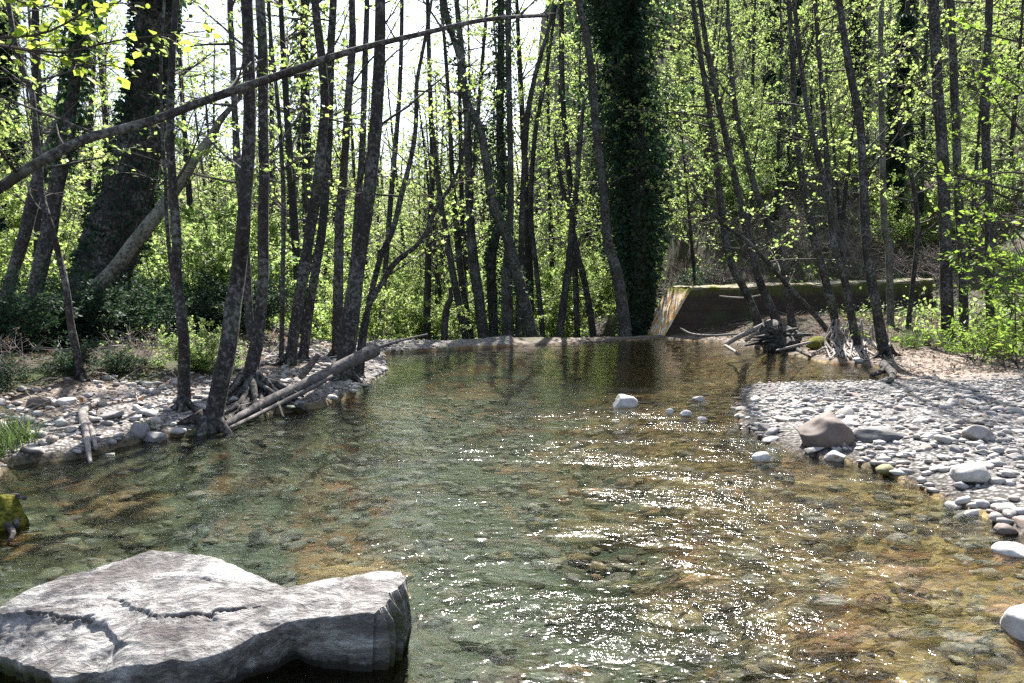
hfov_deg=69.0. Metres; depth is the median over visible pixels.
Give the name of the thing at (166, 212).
sapling
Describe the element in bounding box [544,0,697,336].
ivy tree
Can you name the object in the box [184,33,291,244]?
background tree
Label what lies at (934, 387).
cobble
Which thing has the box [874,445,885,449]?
cobble
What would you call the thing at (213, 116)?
background tree
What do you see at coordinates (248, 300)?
tree
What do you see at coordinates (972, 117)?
shrub
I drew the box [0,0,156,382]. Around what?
sapling
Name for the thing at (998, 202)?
shrub
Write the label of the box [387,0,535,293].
background tree
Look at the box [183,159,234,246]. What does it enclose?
background tree
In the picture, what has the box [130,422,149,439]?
stone
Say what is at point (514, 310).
shrub
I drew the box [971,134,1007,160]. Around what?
shrub
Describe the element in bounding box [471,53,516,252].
background tree
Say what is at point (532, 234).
tree
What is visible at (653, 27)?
ivy tree
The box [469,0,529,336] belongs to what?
tree
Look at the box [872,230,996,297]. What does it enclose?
shrub
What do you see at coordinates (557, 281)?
shrub
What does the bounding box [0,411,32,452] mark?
grass tuft
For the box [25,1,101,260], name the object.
background tree
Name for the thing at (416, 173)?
background tree
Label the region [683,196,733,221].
shrub
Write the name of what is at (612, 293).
shrub
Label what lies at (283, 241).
sapling
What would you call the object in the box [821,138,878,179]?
shrub
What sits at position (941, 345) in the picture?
grass tuft
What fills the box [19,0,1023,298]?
distant wood
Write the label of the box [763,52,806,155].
background tree
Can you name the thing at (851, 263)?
shrub
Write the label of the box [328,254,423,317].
shrub
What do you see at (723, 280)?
shrub
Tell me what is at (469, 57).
background tree
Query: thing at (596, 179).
background tree
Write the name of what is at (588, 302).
tree
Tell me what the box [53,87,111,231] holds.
background tree
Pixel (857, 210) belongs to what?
shrub
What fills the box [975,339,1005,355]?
grass tuft
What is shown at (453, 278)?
tree
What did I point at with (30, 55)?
background tree
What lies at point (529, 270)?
background tree
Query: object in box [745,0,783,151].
background tree
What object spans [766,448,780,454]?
cobble
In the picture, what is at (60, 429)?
driftwood
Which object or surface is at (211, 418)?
tree
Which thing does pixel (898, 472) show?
cobble
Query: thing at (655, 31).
background tree
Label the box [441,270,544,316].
shrub
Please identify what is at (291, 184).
background tree
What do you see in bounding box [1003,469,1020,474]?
cobble
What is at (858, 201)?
shrub
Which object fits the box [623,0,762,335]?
tree
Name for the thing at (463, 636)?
pool bed stones
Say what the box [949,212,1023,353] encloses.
shrub
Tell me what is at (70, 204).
background tree
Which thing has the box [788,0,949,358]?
tree
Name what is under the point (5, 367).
shrub
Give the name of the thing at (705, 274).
shrub
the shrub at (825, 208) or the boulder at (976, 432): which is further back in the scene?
the shrub at (825, 208)
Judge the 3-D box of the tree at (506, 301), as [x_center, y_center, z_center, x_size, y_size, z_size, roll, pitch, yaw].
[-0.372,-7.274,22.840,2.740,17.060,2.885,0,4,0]
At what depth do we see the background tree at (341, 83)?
35.28 m
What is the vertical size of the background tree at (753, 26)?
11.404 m
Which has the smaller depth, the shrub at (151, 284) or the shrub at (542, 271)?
the shrub at (151, 284)
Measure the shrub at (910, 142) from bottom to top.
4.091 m
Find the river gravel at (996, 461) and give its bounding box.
[708,363,1023,651]
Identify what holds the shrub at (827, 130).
on the ground at (52, 520)
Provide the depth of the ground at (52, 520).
6.74 m
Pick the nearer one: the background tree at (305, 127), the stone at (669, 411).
the stone at (669, 411)
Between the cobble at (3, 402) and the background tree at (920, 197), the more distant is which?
the background tree at (920, 197)
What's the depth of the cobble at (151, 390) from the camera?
8.78 m
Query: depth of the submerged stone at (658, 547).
4.71 m
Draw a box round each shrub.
[0,94,96,298]
[0,227,54,280]
[0,230,77,293]
[0,266,82,353]
[0,276,99,344]
[0,278,79,352]
[0,326,71,384]
[0,351,47,384]
[0,371,25,392]
[31,268,130,346]
[31,335,107,375]
[38,259,195,338]
[39,270,161,348]
[46,230,133,295]
[50,281,152,298]
[60,278,189,343]
[62,232,162,272]
[63,124,405,293]
[70,281,193,337]
[90,337,152,373]
[94,315,191,372]
[98,271,190,333]
[124,315,221,371]
[129,275,184,297]
[133,258,185,290]
[136,166,291,291]
[139,237,256,298]
[140,247,166,273]
[140,277,223,333]
[150,206,300,314]
[153,193,229,290]
[163,269,279,328]
[170,203,327,293]
[172,317,248,374]
[184,283,244,332]
[189,262,296,328]
[190,346,217,373]
[210,269,325,333]
[269,216,366,318]
[269,243,403,340]
[270,279,332,339]
[271,301,330,326]
[273,304,331,333]
[274,249,370,338]
[287,222,432,340]
[317,262,398,336]
[326,223,470,333]
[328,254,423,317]
[343,259,476,340]
[360,277,475,339]
[360,317,417,339]
[363,279,398,306]
[365,228,484,298]
[390,295,438,332]
[394,251,449,302]
[401,291,456,338]
[404,267,498,308]
[410,270,556,339]
[412,207,580,336]
[414,257,500,332]
[414,259,499,326]
[431,277,544,339]
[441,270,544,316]
[480,214,559,280]
[483,248,604,327]
[499,211,615,336]
[515,247,590,320]
[518,206,605,303]
[525,287,618,337]
[533,222,593,292]
[534,258,567,302]
[543,244,605,291]
[544,234,623,308]
[567,124,609,163]
[569,263,612,312]
[580,243,608,274]
[581,198,611,256]
[595,271,617,317]
[601,241,670,284]
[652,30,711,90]
[655,280,719,302]
[656,257,698,286]
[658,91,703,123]
[658,152,707,248]
[658,264,726,290]
[660,78,698,121]
[660,92,770,158]
[667,130,719,156]
[672,118,727,146]
[672,139,735,180]
[674,64,723,111]
[674,271,731,285]
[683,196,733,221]
[685,246,778,284]
[688,139,798,199]
[690,138,787,218]
[693,202,796,253]
[696,126,758,166]
[696,263,734,284]
[701,170,793,209]
[716,94,775,146]
[718,58,762,104]
[718,118,777,161]
[724,87,760,121]
[731,122,805,154]
[738,219,830,270]
[739,160,808,190]
[748,59,815,98]
[751,144,799,195]
[755,170,834,218]
[761,195,854,242]
[785,151,856,190]
[788,214,901,258]
[794,168,855,206]
[796,228,912,279]
[800,77,829,126]
[801,74,930,195]
[801,105,850,155]
[813,193,869,228]
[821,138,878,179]
[822,120,878,149]
[832,165,858,190]
[833,196,896,223]
[838,215,924,256]
[841,175,876,202]
[844,228,1023,358]
[855,158,879,195]
[857,185,984,257]
[858,245,935,278]
[859,173,925,215]
[872,121,949,155]
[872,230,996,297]
[873,116,950,190]
[873,123,977,173]
[874,182,971,250]
[883,242,956,280]
[902,129,1023,229]
[904,191,969,224]
[914,63,1003,134]
[920,194,1022,246]
[924,178,976,205]
[925,105,999,166]
[925,314,1023,363]
[926,100,1023,190]
[929,76,993,133]
[937,177,1023,225]
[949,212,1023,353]
[957,310,1023,370]
[960,108,1010,145]
[963,136,1023,191]
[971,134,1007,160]
[990,92,1023,120]
[993,114,1021,139]
[993,168,1023,193]
[994,157,1023,198]
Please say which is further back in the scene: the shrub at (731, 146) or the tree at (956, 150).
the shrub at (731, 146)
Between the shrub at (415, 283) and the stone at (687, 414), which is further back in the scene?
the shrub at (415, 283)
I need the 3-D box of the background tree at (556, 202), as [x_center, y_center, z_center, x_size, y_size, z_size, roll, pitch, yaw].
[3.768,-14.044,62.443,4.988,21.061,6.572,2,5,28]
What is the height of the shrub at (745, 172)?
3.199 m
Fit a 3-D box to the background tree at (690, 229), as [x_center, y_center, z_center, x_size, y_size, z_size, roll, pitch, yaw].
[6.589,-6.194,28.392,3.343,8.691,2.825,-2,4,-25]
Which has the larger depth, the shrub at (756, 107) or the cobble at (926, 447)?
the shrub at (756, 107)
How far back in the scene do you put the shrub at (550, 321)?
27.63 m
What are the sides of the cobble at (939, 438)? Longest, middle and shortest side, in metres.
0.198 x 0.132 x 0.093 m
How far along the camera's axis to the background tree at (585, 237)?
50.96 m
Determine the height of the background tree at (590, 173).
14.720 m
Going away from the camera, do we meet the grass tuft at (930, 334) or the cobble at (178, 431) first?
the cobble at (178, 431)
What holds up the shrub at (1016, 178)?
on the ground at (52, 520)
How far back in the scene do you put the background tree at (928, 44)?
52.12 m
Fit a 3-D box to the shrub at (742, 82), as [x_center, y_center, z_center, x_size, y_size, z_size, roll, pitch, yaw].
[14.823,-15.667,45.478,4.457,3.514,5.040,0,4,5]
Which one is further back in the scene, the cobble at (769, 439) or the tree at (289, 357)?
the tree at (289, 357)
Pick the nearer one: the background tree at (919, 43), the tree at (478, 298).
the tree at (478, 298)
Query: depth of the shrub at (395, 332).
26.27 m
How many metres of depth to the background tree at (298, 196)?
40.51 m
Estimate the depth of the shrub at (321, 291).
29.19 m
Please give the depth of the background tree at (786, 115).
32.09 m
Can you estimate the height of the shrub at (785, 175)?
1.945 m
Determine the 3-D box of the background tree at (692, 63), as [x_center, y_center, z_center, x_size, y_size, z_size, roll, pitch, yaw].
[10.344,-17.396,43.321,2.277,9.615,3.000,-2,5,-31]
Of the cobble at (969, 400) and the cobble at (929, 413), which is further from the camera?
the cobble at (969, 400)
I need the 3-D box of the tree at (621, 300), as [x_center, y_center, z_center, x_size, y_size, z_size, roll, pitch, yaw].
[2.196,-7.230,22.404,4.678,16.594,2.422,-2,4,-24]
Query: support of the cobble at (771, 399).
on the ground at (52, 520)
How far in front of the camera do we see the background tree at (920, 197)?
30.76 m
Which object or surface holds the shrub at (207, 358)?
on the ground at (52, 520)
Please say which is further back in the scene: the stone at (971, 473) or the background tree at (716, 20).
the background tree at (716, 20)
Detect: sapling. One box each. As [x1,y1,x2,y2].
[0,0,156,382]
[90,0,193,398]
[205,0,369,359]
[318,0,404,248]
[324,0,501,378]
[354,76,485,380]
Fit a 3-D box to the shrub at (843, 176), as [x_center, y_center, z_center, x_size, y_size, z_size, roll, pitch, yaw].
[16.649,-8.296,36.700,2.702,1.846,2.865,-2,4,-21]
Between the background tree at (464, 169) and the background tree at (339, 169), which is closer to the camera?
the background tree at (339, 169)
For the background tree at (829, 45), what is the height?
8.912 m
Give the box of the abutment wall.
[647,278,933,335]
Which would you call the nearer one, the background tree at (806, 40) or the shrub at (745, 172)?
the shrub at (745, 172)
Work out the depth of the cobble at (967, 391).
9.02 m
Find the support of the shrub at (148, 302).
on the ground at (52, 520)
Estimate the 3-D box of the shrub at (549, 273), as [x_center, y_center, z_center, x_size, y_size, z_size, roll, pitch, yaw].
[-0.645,-2.285,30.416,6.413,6.637,6.397,-2,5,-31]
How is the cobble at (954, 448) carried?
on the ground at (52, 520)
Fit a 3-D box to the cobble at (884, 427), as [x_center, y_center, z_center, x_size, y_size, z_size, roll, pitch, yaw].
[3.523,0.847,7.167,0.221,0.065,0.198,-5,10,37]
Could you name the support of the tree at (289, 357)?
on the ground at (52, 520)
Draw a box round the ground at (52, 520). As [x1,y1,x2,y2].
[0,0,1023,682]
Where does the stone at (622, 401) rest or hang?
in the water
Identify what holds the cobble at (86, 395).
on the ground at (52, 520)
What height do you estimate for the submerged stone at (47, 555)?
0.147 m
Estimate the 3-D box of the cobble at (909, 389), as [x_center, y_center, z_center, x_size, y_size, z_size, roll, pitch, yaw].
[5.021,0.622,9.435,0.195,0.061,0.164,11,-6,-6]
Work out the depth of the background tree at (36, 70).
17.92 m
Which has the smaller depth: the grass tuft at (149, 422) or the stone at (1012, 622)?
the stone at (1012, 622)
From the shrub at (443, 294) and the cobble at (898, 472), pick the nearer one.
the cobble at (898, 472)
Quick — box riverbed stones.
[477,379,1023,682]
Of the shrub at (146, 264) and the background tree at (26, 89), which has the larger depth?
the background tree at (26, 89)
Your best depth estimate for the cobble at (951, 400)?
8.30 m
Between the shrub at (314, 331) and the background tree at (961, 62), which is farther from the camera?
the background tree at (961, 62)
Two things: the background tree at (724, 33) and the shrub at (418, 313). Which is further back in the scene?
the background tree at (724, 33)
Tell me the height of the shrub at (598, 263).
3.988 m
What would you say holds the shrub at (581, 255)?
on the ground at (52, 520)
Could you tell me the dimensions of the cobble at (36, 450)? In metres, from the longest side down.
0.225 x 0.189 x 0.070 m
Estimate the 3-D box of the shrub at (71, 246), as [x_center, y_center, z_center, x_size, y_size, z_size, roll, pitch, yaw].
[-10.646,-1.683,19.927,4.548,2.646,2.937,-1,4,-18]
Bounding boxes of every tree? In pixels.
[0,0,52,286]
[0,0,100,315]
[0,0,120,229]
[0,0,124,256]
[0,0,220,88]
[0,0,573,193]
[0,2,45,202]
[0,10,45,229]
[3,0,117,332]
[7,0,108,268]
[17,0,163,226]
[18,22,82,256]
[24,33,75,259]
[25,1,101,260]
[26,20,120,229]
[28,0,198,197]
[40,30,282,343]
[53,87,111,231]
[59,0,192,334]
[59,114,101,243]
[59,167,82,251]
[76,73,156,242]
[77,7,131,191]
[93,1,186,259]
[107,62,191,268]
[111,0,242,412]
[112,0,260,374]
[116,12,257,265]
[125,0,255,243]
[154,67,201,270]
[160,57,257,251]
[175,0,282,454]
[175,22,286,242]
[179,30,242,236]
[182,0,333,387]
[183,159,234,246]
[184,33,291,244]
[201,84,301,318]
[201,143,258,229]
[208,0,383,335]
[211,0,358,295]
[221,0,388,337]
[223,0,349,263]
[230,121,280,231]
[251,131,301,269]
[257,1,420,307]
[257,13,315,270]
[265,0,370,362]
[269,0,396,367]
[290,31,367,298]
[295,0,423,358]
[311,15,407,275]
[311,118,377,282]
[315,87,376,273]
[318,156,376,285]
[331,0,480,393]
[344,82,410,288]
[344,178,397,269]
[354,110,409,263]
[355,60,445,295]
[367,99,484,296]
[369,0,422,338]
[372,45,475,317]
[374,154,411,281]
[376,84,486,324]
[383,153,422,257]
[384,0,538,291]
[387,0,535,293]
[388,51,478,303]
[389,0,463,339]
[394,185,427,287]
[395,73,478,314]
[401,85,502,338]
[402,94,465,275]
[419,0,601,315]
[426,88,497,252]
[429,0,495,338]
[433,0,542,337]
[441,272,473,339]
[443,0,520,289]
[443,61,493,255]
[444,0,515,338]
[451,101,514,258]
[456,0,526,337]
[458,1,565,298]
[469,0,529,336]
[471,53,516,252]
[478,71,569,334]
[493,5,566,336]
[514,100,568,255]
[515,0,582,337]
[521,0,600,315]
[529,20,598,264]
[530,1,612,337]
[533,4,614,318]
[534,36,584,255]
[536,119,579,238]
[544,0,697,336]
[547,81,605,337]
[548,109,612,336]
[552,0,699,294]
[556,2,615,304]
[556,52,606,260]
[558,37,612,283]
[559,0,653,336]
[560,0,699,335]
[572,52,647,243]
[606,0,780,321]
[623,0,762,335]
[646,127,850,346]
[648,1,665,65]
[651,58,716,279]
[667,0,759,217]
[674,0,795,326]
[674,1,703,121]
[679,0,748,160]
[685,0,720,69]
[685,0,759,146]
[691,0,747,123]
[696,0,751,97]
[708,0,735,91]
[718,0,774,145]
[719,52,785,251]
[723,0,779,157]
[732,0,866,346]
[736,0,768,98]
[741,0,767,82]
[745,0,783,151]
[748,0,834,209]
[748,2,805,57]
[749,0,823,178]
[749,4,813,190]
[751,0,817,222]
[755,0,872,336]
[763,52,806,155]
[765,0,892,334]
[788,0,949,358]
[801,0,824,79]
[801,0,833,167]
[801,0,849,132]
[801,1,900,248]
[802,0,833,62]
[802,47,860,229]
[804,2,842,85]
[805,0,959,325]
[807,0,859,151]
[815,24,878,141]
[818,0,890,165]
[832,1,884,128]
[833,24,993,328]
[835,0,981,342]
[835,2,887,89]
[838,61,913,208]
[840,0,887,196]
[853,0,947,229]
[870,0,921,143]
[884,0,930,79]
[885,0,948,141]
[885,0,964,230]
[885,0,971,182]
[891,0,1023,377]
[892,0,1023,335]
[910,0,941,147]
[915,1,946,91]
[919,0,977,127]
[924,0,1023,344]
[927,28,971,114]
[941,0,1022,259]
[947,0,1023,157]
[960,0,1023,211]
[961,3,1015,118]
[968,1,1023,170]
[975,0,1023,125]
[975,54,1011,138]
[981,0,1023,96]
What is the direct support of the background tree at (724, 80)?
on the ground at (52, 520)
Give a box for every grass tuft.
[0,406,25,434]
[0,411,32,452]
[0,419,42,446]
[0,427,20,458]
[9,412,63,445]
[129,414,161,429]
[890,330,908,342]
[894,329,923,347]
[897,329,929,349]
[905,323,933,337]
[908,330,937,345]
[920,325,938,339]
[925,327,954,347]
[935,336,959,351]
[942,341,967,353]
[945,334,986,350]
[961,341,979,353]
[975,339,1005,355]
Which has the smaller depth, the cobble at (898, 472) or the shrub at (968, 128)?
the cobble at (898, 472)
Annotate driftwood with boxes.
[49,424,80,431]
[78,387,106,463]
[229,375,332,429]
[298,353,320,379]
[379,333,427,348]
[680,328,739,336]
[719,295,760,298]
[723,319,770,354]
[776,341,809,351]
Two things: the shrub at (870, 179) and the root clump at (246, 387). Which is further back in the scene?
the shrub at (870, 179)
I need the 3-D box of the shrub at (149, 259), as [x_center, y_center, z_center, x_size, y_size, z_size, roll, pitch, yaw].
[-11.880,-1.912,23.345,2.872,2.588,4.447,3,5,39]
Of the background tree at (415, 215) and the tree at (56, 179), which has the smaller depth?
the tree at (56, 179)
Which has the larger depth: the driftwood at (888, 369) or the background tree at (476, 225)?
the background tree at (476, 225)
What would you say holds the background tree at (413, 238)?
on the ground at (52, 520)
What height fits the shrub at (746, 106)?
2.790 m
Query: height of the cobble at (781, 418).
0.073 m
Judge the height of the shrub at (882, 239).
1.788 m
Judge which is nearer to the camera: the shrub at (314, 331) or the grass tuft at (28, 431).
the grass tuft at (28, 431)
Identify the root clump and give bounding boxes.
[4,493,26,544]
[224,369,307,418]
[811,318,862,359]
[838,319,890,358]
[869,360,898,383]
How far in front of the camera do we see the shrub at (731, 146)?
35.52 m
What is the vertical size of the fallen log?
0.775 m
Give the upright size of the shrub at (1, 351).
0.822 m
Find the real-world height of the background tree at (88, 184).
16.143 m
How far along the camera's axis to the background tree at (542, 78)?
44.54 m
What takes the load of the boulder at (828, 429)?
on the river gravel at (996, 461)
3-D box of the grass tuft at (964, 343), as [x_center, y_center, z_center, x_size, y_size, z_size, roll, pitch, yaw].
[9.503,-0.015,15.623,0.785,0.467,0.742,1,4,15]
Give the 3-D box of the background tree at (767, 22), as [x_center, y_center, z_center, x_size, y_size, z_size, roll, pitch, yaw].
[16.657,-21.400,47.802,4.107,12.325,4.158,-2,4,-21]
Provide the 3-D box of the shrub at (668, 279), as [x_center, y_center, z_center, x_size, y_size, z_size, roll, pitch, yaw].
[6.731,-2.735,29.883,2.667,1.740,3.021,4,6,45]
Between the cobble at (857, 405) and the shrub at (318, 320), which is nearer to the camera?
the cobble at (857, 405)
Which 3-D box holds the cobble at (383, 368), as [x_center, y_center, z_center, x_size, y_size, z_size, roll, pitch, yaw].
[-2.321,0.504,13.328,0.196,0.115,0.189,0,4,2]
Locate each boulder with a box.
[0,550,411,682]
[796,410,854,448]
[853,427,904,442]
[962,425,993,440]
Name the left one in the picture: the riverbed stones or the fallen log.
the fallen log
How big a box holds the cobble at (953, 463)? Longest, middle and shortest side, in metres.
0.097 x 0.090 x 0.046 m
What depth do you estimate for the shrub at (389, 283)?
34.02 m
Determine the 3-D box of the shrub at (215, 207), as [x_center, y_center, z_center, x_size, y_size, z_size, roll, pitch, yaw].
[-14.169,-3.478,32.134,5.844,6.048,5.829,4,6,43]
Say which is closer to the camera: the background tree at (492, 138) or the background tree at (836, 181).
the background tree at (836, 181)
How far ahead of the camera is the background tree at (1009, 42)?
47.00 m
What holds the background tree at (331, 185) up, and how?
on the ground at (52, 520)
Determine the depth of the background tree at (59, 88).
25.41 m
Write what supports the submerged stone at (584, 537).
on the ground at (52, 520)
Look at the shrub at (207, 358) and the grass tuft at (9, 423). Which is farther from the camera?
the shrub at (207, 358)
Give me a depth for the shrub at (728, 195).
30.47 m
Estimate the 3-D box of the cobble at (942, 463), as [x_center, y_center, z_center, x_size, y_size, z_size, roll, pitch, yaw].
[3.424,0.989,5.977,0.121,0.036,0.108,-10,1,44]
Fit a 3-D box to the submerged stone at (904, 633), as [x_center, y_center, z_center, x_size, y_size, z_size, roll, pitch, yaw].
[1.926,1.397,3.520,0.279,0.081,0.194,1,4,10]
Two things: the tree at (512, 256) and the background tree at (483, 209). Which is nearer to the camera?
the tree at (512, 256)
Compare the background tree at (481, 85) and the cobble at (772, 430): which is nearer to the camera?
the cobble at (772, 430)
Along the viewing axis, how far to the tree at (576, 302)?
26.55 m
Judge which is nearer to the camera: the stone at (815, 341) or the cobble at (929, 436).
the cobble at (929, 436)
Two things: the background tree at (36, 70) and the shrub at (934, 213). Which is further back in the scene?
the shrub at (934, 213)
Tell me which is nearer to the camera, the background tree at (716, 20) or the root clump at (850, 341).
the root clump at (850, 341)
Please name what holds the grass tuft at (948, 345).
on the ground at (52, 520)
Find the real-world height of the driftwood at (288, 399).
0.403 m
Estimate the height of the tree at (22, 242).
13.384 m
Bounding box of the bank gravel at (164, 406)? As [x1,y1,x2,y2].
[0,327,440,476]
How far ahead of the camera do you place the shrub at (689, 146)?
37.43 m
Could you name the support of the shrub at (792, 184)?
on the ground at (52, 520)
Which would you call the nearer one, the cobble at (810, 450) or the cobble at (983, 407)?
the cobble at (810, 450)
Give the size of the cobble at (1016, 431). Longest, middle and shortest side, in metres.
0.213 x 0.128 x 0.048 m
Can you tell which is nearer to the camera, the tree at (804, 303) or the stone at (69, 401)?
the stone at (69, 401)
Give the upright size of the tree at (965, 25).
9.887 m
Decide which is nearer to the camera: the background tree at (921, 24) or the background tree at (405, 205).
the background tree at (921, 24)
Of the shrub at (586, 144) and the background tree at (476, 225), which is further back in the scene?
the shrub at (586, 144)
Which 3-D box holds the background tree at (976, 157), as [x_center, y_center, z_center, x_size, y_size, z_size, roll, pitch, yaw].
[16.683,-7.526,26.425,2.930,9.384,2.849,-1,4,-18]
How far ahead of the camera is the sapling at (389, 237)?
11.64 m
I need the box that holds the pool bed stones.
[0,378,692,682]
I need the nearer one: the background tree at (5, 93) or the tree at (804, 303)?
the tree at (804, 303)
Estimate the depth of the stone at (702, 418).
8.61 m
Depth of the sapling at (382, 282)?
11.45 m
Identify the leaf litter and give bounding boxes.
[0,157,1023,425]
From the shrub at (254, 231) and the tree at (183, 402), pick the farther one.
the shrub at (254, 231)
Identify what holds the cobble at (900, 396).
on the ground at (52, 520)
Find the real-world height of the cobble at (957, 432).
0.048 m
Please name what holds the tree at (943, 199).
on the ground at (52, 520)
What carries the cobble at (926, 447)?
on the ground at (52, 520)
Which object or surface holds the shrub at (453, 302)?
on the ground at (52, 520)
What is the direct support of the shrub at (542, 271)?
on the ground at (52, 520)
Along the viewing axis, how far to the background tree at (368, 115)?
44.77 m
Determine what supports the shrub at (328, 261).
on the ground at (52, 520)
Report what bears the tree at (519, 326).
on the ground at (52, 520)
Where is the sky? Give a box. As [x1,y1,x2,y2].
[16,0,545,177]
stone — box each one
[0,543,80,568]
[25,396,51,408]
[55,397,76,406]
[70,501,175,526]
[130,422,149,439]
[143,431,166,446]
[296,565,412,600]
[369,508,391,515]
[555,531,607,543]
[571,523,648,547]
[613,394,637,410]
[636,612,697,634]
[643,541,681,553]
[666,408,672,415]
[680,410,691,418]
[692,396,704,402]
[697,417,706,420]
[698,579,744,595]
[751,451,769,463]
[786,639,857,663]
[805,336,830,349]
[824,450,845,463]
[853,357,863,362]
[887,625,952,646]
[901,566,932,575]
[949,463,990,482]
[961,636,978,642]
[991,542,1023,561]
[993,523,1017,536]
[1000,604,1023,642]
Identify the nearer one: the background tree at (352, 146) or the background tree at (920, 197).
the background tree at (920, 197)
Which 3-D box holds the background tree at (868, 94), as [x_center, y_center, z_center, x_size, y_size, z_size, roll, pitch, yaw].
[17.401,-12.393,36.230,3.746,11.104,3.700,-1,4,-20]
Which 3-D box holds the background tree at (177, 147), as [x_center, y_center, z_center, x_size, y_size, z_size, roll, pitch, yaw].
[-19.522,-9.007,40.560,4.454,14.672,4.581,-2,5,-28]
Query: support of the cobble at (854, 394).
on the ground at (52, 520)
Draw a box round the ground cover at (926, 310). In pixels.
[14,50,1023,374]
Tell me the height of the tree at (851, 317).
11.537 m
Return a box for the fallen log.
[226,342,380,425]
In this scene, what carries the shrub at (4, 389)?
on the ground at (52, 520)
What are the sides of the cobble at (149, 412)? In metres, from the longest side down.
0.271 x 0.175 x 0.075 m
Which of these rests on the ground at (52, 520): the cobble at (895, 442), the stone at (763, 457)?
the cobble at (895, 442)
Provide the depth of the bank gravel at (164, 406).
8.77 m
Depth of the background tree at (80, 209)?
58.86 m
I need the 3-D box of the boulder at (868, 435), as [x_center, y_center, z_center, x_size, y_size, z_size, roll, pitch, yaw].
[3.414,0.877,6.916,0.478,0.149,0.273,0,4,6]
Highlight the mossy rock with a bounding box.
[0,494,29,547]
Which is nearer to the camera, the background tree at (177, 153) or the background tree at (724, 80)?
the background tree at (724, 80)
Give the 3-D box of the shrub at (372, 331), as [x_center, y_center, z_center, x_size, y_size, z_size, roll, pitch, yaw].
[-4.755,-1.140,21.371,4.946,5.131,4.958,1,4,19]
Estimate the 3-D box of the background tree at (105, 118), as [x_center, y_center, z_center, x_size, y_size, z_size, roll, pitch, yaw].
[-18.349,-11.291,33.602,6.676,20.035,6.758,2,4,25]
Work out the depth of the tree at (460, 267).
25.66 m
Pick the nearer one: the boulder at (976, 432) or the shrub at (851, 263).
the boulder at (976, 432)
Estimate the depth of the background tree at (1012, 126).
29.58 m
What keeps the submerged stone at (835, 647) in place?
on the ground at (52, 520)
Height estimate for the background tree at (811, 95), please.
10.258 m
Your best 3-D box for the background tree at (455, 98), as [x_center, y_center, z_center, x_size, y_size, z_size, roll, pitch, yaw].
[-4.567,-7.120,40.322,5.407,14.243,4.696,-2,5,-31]
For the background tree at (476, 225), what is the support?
on the ground at (52, 520)
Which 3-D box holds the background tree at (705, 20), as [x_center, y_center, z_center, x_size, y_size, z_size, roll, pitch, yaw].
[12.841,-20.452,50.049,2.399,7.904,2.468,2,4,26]
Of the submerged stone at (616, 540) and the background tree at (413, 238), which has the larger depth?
the background tree at (413, 238)
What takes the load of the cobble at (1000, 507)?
on the ground at (52, 520)
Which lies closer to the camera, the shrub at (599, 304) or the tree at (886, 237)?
the tree at (886, 237)
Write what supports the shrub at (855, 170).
on the ground at (52, 520)
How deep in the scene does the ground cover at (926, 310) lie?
23.15 m
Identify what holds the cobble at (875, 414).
on the ground at (52, 520)
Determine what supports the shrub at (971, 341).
on the ground at (52, 520)
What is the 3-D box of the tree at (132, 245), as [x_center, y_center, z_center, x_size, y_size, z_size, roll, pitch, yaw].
[-5.633,-2.251,11.950,4.252,5.319,1.527,0,4,0]
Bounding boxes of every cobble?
[0,398,6,405]
[20,447,44,453]
[81,392,94,397]
[81,437,100,442]
[99,411,123,418]
[99,453,114,463]
[132,401,146,404]
[139,409,158,415]
[145,388,159,393]
[170,427,186,434]
[196,403,205,409]
[323,356,332,360]
[378,366,387,371]
[735,406,745,411]
[743,439,755,444]
[750,396,760,402]
[757,423,769,429]
[762,436,778,441]
[765,398,777,401]
[765,427,779,434]
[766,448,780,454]
[773,416,789,421]
[788,401,801,404]
[802,397,811,400]
[802,409,818,413]
[804,447,823,453]
[838,407,853,414]
[841,420,858,425]
[845,415,856,419]
[846,392,860,396]
[852,404,863,406]
[870,412,880,417]
[870,426,890,429]
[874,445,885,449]
[889,469,908,475]
[893,405,906,410]
[893,440,901,444]
[894,394,904,397]
[896,451,915,457]
[900,387,914,391]
[910,404,923,406]
[912,418,925,422]
[920,443,932,450]
[922,411,935,415]
[922,433,934,438]
[929,465,946,471]
[930,385,941,389]
[930,462,946,465]
[934,434,951,443]
[936,454,952,459]
[939,405,952,408]
[942,501,961,512]
[945,398,958,405]
[948,462,959,465]
[949,445,964,452]
[951,430,961,434]
[952,509,980,519]
[953,420,964,423]
[961,390,972,393]
[966,398,980,402]
[969,420,984,424]
[974,449,990,453]
[975,461,994,468]
[978,406,989,409]
[980,413,989,417]
[986,411,997,414]
[990,503,1016,511]
[991,406,1004,411]
[1003,414,1012,418]
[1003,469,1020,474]
[1004,406,1023,412]
[1005,453,1023,459]
[1010,429,1023,433]
[1012,516,1023,528]
[1015,419,1023,423]
[1016,484,1023,489]
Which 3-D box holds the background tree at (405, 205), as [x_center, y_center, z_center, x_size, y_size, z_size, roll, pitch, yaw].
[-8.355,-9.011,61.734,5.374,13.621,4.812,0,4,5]
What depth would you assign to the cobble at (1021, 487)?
5.26 m
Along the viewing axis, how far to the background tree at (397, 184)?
48.81 m
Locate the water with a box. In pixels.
[5,339,1023,682]
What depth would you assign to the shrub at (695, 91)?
47.03 m
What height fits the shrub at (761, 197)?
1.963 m
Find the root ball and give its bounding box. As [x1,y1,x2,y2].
[744,319,813,356]
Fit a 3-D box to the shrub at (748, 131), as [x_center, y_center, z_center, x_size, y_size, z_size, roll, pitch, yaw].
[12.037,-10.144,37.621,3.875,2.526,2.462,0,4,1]
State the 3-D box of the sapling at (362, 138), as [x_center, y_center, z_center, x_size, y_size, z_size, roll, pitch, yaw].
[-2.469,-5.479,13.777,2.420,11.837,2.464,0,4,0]

